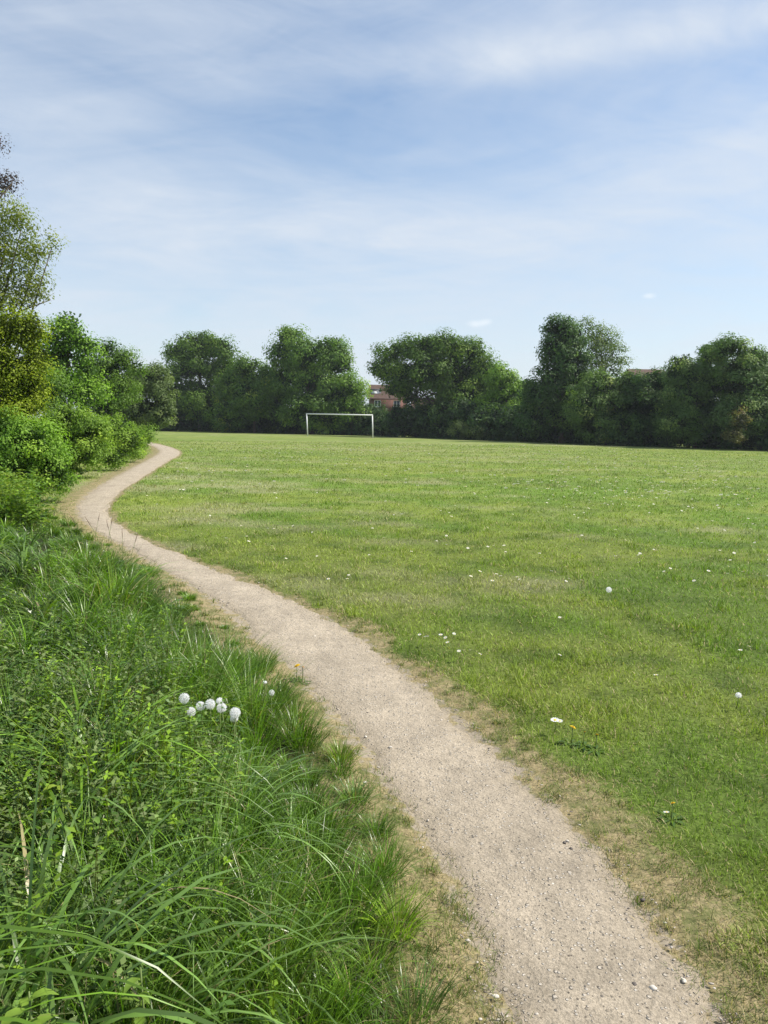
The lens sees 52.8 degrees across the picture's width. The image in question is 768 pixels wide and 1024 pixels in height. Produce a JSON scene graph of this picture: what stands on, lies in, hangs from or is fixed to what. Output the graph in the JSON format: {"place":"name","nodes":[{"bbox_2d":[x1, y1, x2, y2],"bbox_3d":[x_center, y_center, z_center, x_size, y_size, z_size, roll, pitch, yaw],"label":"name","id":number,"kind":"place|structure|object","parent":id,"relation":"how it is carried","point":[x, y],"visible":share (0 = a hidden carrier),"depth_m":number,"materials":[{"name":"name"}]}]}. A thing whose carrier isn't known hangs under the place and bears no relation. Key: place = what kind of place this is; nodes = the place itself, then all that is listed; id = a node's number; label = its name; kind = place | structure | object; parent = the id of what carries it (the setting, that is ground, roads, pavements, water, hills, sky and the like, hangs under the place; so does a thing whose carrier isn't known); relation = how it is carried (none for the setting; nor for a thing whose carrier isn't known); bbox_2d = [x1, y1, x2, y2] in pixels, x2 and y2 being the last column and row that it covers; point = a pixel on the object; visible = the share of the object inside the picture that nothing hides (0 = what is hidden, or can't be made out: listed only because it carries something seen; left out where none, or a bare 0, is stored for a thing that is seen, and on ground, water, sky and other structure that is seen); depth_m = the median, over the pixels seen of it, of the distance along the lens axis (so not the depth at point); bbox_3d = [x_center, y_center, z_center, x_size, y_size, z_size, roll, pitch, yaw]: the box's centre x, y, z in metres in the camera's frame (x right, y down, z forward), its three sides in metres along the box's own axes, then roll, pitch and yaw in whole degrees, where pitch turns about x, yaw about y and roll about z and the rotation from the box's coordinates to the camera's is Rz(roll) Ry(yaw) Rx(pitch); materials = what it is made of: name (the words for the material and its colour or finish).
{"place":"outdoors","nodes":[
{"label":"outdoors","id":0,"kind":"place"},
{"bbox_2d":[0,417,767,1023],"bbox_3d":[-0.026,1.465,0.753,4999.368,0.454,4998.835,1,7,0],"label":"ground","id":1,"kind":"structure","parent":0,"point":[72,499],"depth_m":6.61,"materials":[{"name":"green plant"}]},
{"bbox_2d":[0,133,25,212],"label":"copper tree","id":2,"kind":"object","parent":1,"relation":"on","point":[7,183],"visible":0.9,"depth_m":21.07,"materials":[{"name":"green plant"}]},
{"bbox_2d":[10,588,25,615],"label":"broad leaf weed","id":3,"kind":"object","parent":1,"relation":"on","point":[17,601],"visible":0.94,"depth_m":5.45,"materials":[{"name":"green plant"}]},
{"bbox_2d":[0,301,59,423],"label":"olive tree","id":4,"kind":"object","parent":1,"relation":"on","point":[21,378],"visible":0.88,"depth_m":15.18,"materials":[{"name":"green plant"}]},
{"bbox_2d":[1,988,58,1023],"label":"broad leaf weed","id":5,"kind":"object","parent":1,"relation":"on","point":[15,1012],"visible":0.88,"depth_m":1.56,"materials":[{"name":"green plant"}]},
{"bbox_2d":[0,190,70,359],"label":"tall ash","id":6,"kind":"object","parent":1,"relation":"on","point":[12,223],"visible":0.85,"depth_m":16.40,"materials":[{"name":"green plant"}]},
{"bbox_2d":[0,452,81,530],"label":"nettle patch","id":7,"kind":"object","parent":1,"relation":"on","point":[17,494],"visible":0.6,"depth_m":10.42,"materials":[{"name":"green plant"}]},
{"bbox_2d":[1,367,82,416],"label":"hawthorn bush","id":8,"kind":"object","parent":1,"relation":"on","point":[59,384],"visible":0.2,"depth_m":25.52,"materials":[{"name":"green plant"}]},
{"bbox_2d":[0,405,84,498],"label":"bramble bush","id":9,"kind":"object","parent":1,"relation":"on","point":[22,446],"visible":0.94,"depth_m":14.71,"materials":[{"name":"green plant"}]},
{"bbox_2d":[41,778,77,848],"bbox_3d":[-1.024,0.995,2.439,0.110,0.314,0.095,-5,9,-42],"label":"broad leaf weed","id":10,"kind":"object","parent":1,"relation":"on","point":[60,787],"visible":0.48,"depth_m":2.43,"materials":[{"name":"green plant"}]},
{"bbox_2d":[15,311,116,415],"bbox_3d":[-14.012,-5.505,33.382,4.540,6.294,3.199,1,7,0],"label":"sycamore tree","id":11,"kind":"object","parent":1,"relation":"on","point":[69,334],"visible":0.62,"depth_m":33.19,"materials":[{"name":"green plant"}]},
{"bbox_2d":[25,401,117,476],"bbox_3d":[-8.550,-1.963,20.869,2.664,2.057,2.054,1,7,0],"label":"bramble bush","id":12,"kind":"object","parent":1,"relation":"on","point":[90,433],"visible":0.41,"depth_m":20.70,"materials":[{"name":"green plant"}]},
{"bbox_2d":[78,810,102,854],"bbox_3d":[-0.896,1.041,2.378,0.082,0.245,0.068,1,7,0],"label":"broad leaf weed","id":13,"kind":"object","parent":1,"relation":"on","point":[97,820],"visible":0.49,"depth_m":2.37,"materials":[{"name":"green plant"}]},
{"bbox_2d":[75,436,129,469],"bbox_3d":[-9.109,-1.923,23.920,2.335,1.261,1.607,-2,7,-26],"label":"bramble bush","id":14,"kind":"object","parent":1,"relation":"on","point":[113,459],"visible":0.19,"depth_m":24.08,"materials":[{"name":"green plant"}]},
{"bbox_2d":[74,412,146,461],"bbox_3d":[-10.599,-2.828,28.781,3.683,1.888,2.538,1,7,0],"label":"bramble bush","id":15,"kind":"object","parent":1,"relation":"on","point":[125,441],"visible":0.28,"depth_m":28.77,"materials":[{"name":"green plant"}]},
{"bbox_2d":[72,336,154,421],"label":"leafy tree","id":16,"kind":"object","parent":1,"relation":"on","point":[116,366],"visible":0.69,"depth_m":44.97,"materials":[{"name":"green plant"}]},
{"bbox_2d":[113,966,153,1023],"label":"broad leaf weed","id":17,"kind":"object","parent":1,"relation":"on","point":[141,975],"visible":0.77,"depth_m":1.70,"materials":[{"name":"green plant"}]},
{"bbox_2d":[128,431,149,455],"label":"bramble bush","id":18,"kind":"object","parent":1,"relation":"on","point":[146,447],"depth_m":33.56,"materials":[{"name":"green plant"}]},
{"bbox_2d":[0,504,282,1023],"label":"verge weeds","id":19,"kind":"object","parent":1,"relation":"on","point":[13,755],"visible":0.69,"depth_m":2.71,"materials":[{"name":"green plant"}]},
{"bbox_2d":[124,422,160,449],"bbox_3d":[-12.846,-3.932,39.981,2.775,1.458,1.928,1,7,0],"label":"bramble bush","id":20,"kind":"object","parent":1,"relation":"on","point":[147,433],"visible":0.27,"depth_m":39.60,"materials":[{"name":"green plant"}]},
{"bbox_2d":[112,360,181,428],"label":"willow tree","id":21,"kind":"object","parent":1,"relation":"on","point":[158,404],"visible":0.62,"depth_m":60.88,"materials":[{"name":"green plant"}]},
{"bbox_2d":[178,693,189,741],"bbox_3d":[-0.831,0.938,3.223,0.047,0.380,0.050,1,7,0],"label":"dandelion clock","id":22,"kind":"object","parent":1,"relation":"on","point":[182,698],"visible":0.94,"depth_m":3.20,"materials":[{"name":"white plant"}]},
{"bbox_2d":[186,707,195,753],"bbox_3d":[-0.807,0.968,3.212,0.056,0.332,0.048,1,7,0],"label":"dandelion clock","id":23,"kind":"object","parent":1,"relation":"on","point":[189,711],"visible":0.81,"depth_m":3.19,"materials":[{"name":"white plant"}]},
{"bbox_2d":[155,329,243,430],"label":"dark oak","id":24,"kind":"object","parent":1,"relation":"on","point":[196,395],"visible":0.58,"depth_m":100.11,"materials":[{"name":"green plant"}]},
{"bbox_2d":[196,701,204,740],"bbox_3d":[-0.770,0.970,3.251,0.041,0.363,0.044,1,7,0],"label":"dandelion clock","id":25,"kind":"object","parent":1,"relation":"on","point":[200,708],"visible":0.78,"depth_m":3.23,"materials":[{"name":"white plant"}]},
{"bbox_2d":[205,699,214,752],"bbox_3d":[-0.729,0.971,3.247,0.045,0.386,0.046,1,7,0],"label":"dandelion clock","id":26,"kind":"object","parent":1,"relation":"on","point":[210,705],"visible":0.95,"depth_m":3.23,"materials":[{"name":"white plant"}]},
{"bbox_2d":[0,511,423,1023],"bbox_3d":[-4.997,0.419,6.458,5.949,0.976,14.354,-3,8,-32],"label":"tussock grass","id":27,"kind":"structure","parent":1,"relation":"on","point":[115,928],"depth_m":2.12,"materials":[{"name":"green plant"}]},
{"bbox_2d":[216,697,223,749],"bbox_3d":[-0.695,0.979,3.280,0.033,0.397,0.042,-2,7,-23],"label":"dandelion clock","id":28,"kind":"object","parent":1,"relation":"on","point":[219,699],"visible":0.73,"depth_m":3.26,"materials":[{"name":"white plant"}]},
{"bbox_2d":[217,703,227,751],"bbox_3d":[-0.678,0.987,3.262,0.056,0.380,0.046,-1,7,-21],"label":"dandelion clock","id":29,"kind":"object","parent":1,"relation":"on","point":[219,708],"visible":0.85,"depth_m":3.24,"materials":[{"name":"white plant"}]},
{"bbox_2d":[230,717,237,779],"bbox_3d":[-0.629,1.018,3.251,0.037,0.348,0.037,1,7,0],"label":"dandelion clock","id":30,"kind":"object","parent":1,"relation":"on","point":[232,719],"visible":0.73,"depth_m":3.24,"materials":[{"name":"white plant"}]},
{"bbox_2d":[230,707,240,769],"bbox_3d":[-0.623,1.001,3.236,0.049,0.383,0.048,4,7,25],"label":"dandelion clock","id":31,"kind":"object","parent":1,"relation":"on","point":[235,713],"visible":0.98,"depth_m":3.21,"materials":[{"name":"white plant"}]},
{"bbox_2d":[230,769,244,802],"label":"broad leaf weed","id":32,"kind":"object","parent":1,"relation":"on","point":[240,772],"visible":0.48,"depth_m":2.91,"materials":[{"name":"green plant"}]},
{"bbox_2d":[0,506,479,1023],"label":"long grass","id":33,"kind":"structure","parent":1,"relation":"on","point":[236,662],"depth_m":2.59,"materials":[{"name":"green plant"}]},
{"bbox_2d":[202,350,297,432],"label":"maple tree","id":34,"kind":"object","parent":1,"relation":"on","point":[244,393],"visible":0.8,"depth_m":95.41,"materials":[{"name":"green plant"}]},
{"bbox_2d":[269,690,274,734],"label":"dandelion clock","id":35,"kind":"object","parent":1,"relation":"on","point":[271,692],"visible":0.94,"depth_m":3.92,"materials":[{"name":"white plant"}]},
{"bbox_2d":[288,664,304,682],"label":"dandelion","id":36,"kind":"object","parent":1,"relation":"on","point":[296,665],"visible":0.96,"depth_m":5.00,"materials":[{"name":"green plant"}]},
{"bbox_2d":[295,666,312,684],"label":"dandelion","id":37,"kind":"object","parent":1,"relation":"on","point":[302,678],"visible":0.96,"depth_m":4.96,"materials":[{"name":"green plant"}]},
{"bbox_2d":[261,323,361,434],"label":"tall maple","id":38,"kind":"object","parent":1,"relation":"on","point":[304,379],"visible":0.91,"depth_m":93.12,"materials":[{"name":"green plant"}]},
{"bbox_2d":[306,413,372,437],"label":"football goal","id":39,"kind":"object","parent":1,"relation":"on","point":[339,414],"visible":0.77,"depth_m":79.82,"materials":[{"name":"white paint"}]},
{"bbox_2d":[326,370,374,434],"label":"young tree","id":40,"kind":"object","parent":1,"relation":"on","point":[349,404],"visible":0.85,"depth_m":93.10,"materials":[{"name":"green plant"}]},
{"bbox_2d":[368,385,404,413],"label":"brick house","id":41,"kind":"structure","parent":1,"relation":"on","point":[390,402],"depth_m":116.86,"materials":[{"name":"brick"}]},
{"bbox_2d":[374,400,380,406],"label":"window","id":42,"kind":"structure","parent":41,"relation":"in","point":[377,401],"depth_m":116.80,"materials":[{"name":"grey glass"}]},
{"bbox_2d":[393,400,399,406],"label":"window","id":43,"kind":"structure","parent":41,"relation":"in","point":[396,402],"depth_m":116.80,"materials":[{"name":"grey glass"}]},
{"bbox_2d":[53,502,767,1023],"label":"dry grass","id":44,"kind":"structure","parent":1,"relation":"on","point":[481,884],"depth_m":2.79,"materials":[{"name":"plant"}]},
{"bbox_2d":[364,326,520,426],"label":"spreading oak","id":45,"kind":"object","parent":1,"relation":"on","point":[439,369],"visible":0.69,"depth_m":85.29,"materials":[{"name":"green plant"}]},
{"bbox_2d":[118,393,767,449],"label":"undergrowth","id":46,"kind":"object","parent":1,"relation":"on","point":[497,421],"visible":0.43,"depth_m":80.90,"materials":[{"name":"green plant"}]},
{"bbox_2d":[446,419,471,439],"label":"bush","id":47,"kind":"object","parent":1,"relation":"on","point":[459,428],"visible":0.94,"depth_m":79.34,"materials":[{"name":"green plant"}]},
{"bbox_2d":[156,445,763,500],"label":"distant daisies","id":48,"kind":"object","parent":1,"relation":"on","point":[523,471],"visible":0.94,"depth_m":23.63,"materials":[{"name":"white plant"}]},
{"bbox_2d":[462,426,492,439],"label":"bush","id":49,"kind":"object","parent":1,"relation":"on","point":[474,432],"visible":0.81,"depth_m":77.94,"materials":[{"name":"green plant"}]},
{"bbox_2d":[473,360,525,412],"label":"hazel tree","id":50,"kind":"object","parent":1,"relation":"on","point":[506,390],"visible":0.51,"depth_m":80.75,"materials":[{"name":"green plant"}]},
{"bbox_2d":[512,312,596,442],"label":"dark sycamore","id":51,"kind":"object","parent":1,"relation":"on","point":[562,356],"visible":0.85,"depth_m":70.18,"materials":[{"name":"green plant"}]},
{"bbox_2d":[558,726,582,747],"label":"dandelion","id":52,"kind":"object","parent":1,"relation":"on","point":[567,743],"visible":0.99,"depth_m":4.03,"materials":[{"name":"green plant"}]},
{"bbox_2d":[568,731,594,751],"bbox_3d":[1.032,1.175,3.997,0.131,0.086,0.116,-2,7,-28],"label":"dandelion","id":53,"kind":"object","parent":1,"relation":"on","point":[584,742],"visible":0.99,"depth_m":4.00,"materials":[{"name":"green plant"}]},
{"bbox_2d":[557,367,635,444],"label":"elder tree","id":54,"kind":"object","parent":1,"relation":"on","point":[599,400],"visible":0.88,"depth_m":66.29,"materials":[{"name":"green plant"}]},
{"bbox_2d":[586,734,606,755],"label":"dandelion","id":55,"kind":"object","parent":1,"relation":"on","point":[599,750],"visible":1,"depth_m":3.95,"materials":[{"name":"green plant"}]},
{"bbox_2d":[572,314,633,377],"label":"birch tree","id":56,"kind":"object","parent":1,"relation":"on","point":[602,361],"visible":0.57,"depth_m":72.34,"materials":[{"name":"green plant"}]},
{"bbox_2d":[601,366,682,446],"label":"hawthorn tree","id":57,"kind":"object","parent":1,"relation":"on","point":[647,387],"visible":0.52,"depth_m":64.52,"materials":[{"name":"green plant"}]},
{"bbox_2d":[626,369,663,374],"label":"distant house","id":58,"kind":"structure","parent":1,"relation":"on","point":[643,370],"depth_m":101.94,"materials":[{"name":"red brick"}]},
{"bbox_2d":[657,802,685,827],"bbox_3d":[1.218,1.264,3.278,0.132,0.083,0.135,5,8,30],"label":"dandelion","id":59,"kind":"object","parent":1,"relation":"on","point":[672,815],"visible":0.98,"depth_m":3.27,"materials":[{"name":"green plant"}]},
{"bbox_2d":[652,342,732,447],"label":"ash tree","id":60,"kind":"object","parent":1,"relation":"on","point":[695,382],"visible":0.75,"depth_m":60.45,"materials":[{"name":"green plant"}]},
{"bbox_2d":[693,345,719,397],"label":"pointed conifer","id":61,"kind":"object","parent":1,"relation":"on","point":[701,359],"visible":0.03,"depth_m":80.60,"materials":[{"name":"green plant"}]},
{"bbox_2d":[705,331,767,449],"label":"spreading ash","id":62,"kind":"object","parent":1,"relation":"on","point":[745,373],"visible":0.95,"depth_m":58.15,"materials":[{"name":"green plant"}]},
{"bbox_2d":[720,406,753,444],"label":"dogwood bush","id":63,"kind":"object","parent":1,"relation":"on","point":[732,434],"visible":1,"depth_m":56.38,"materials":[{"name":"green plant"}]},
{"bbox_2d":[735,692,741,708],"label":"dandelion clock","id":64,"kind":"object","parent":1,"relation":"on","point":[738,695],"visible":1,"depth_m":4.55,"materials":[{"name":"white plant"}]},
{"bbox_2d":[0,0,767,415],"label":"sky","id":65,"kind":"structure","parent":0,"point":[367,172],"materials":[{"name":"blue"}]},
{"bbox_2d":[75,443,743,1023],"bbox_3d":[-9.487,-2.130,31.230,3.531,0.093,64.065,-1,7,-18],"label":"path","id":66,"kind":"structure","parent":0,"point":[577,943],"depth_m":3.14,"materials":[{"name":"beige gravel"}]},
{"bbox_2d":[649,985,656,990],"bbox_3d":[0.804,1.421,2.310,0.026,0.012,0.020,-3,7,18],"label":"stone","id":67,"kind":"object","parent":66,"relation":"on","point":[653,987],"visible":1,"depth_m":2.31,"materials":[{"name":"white stone"}]}
]}

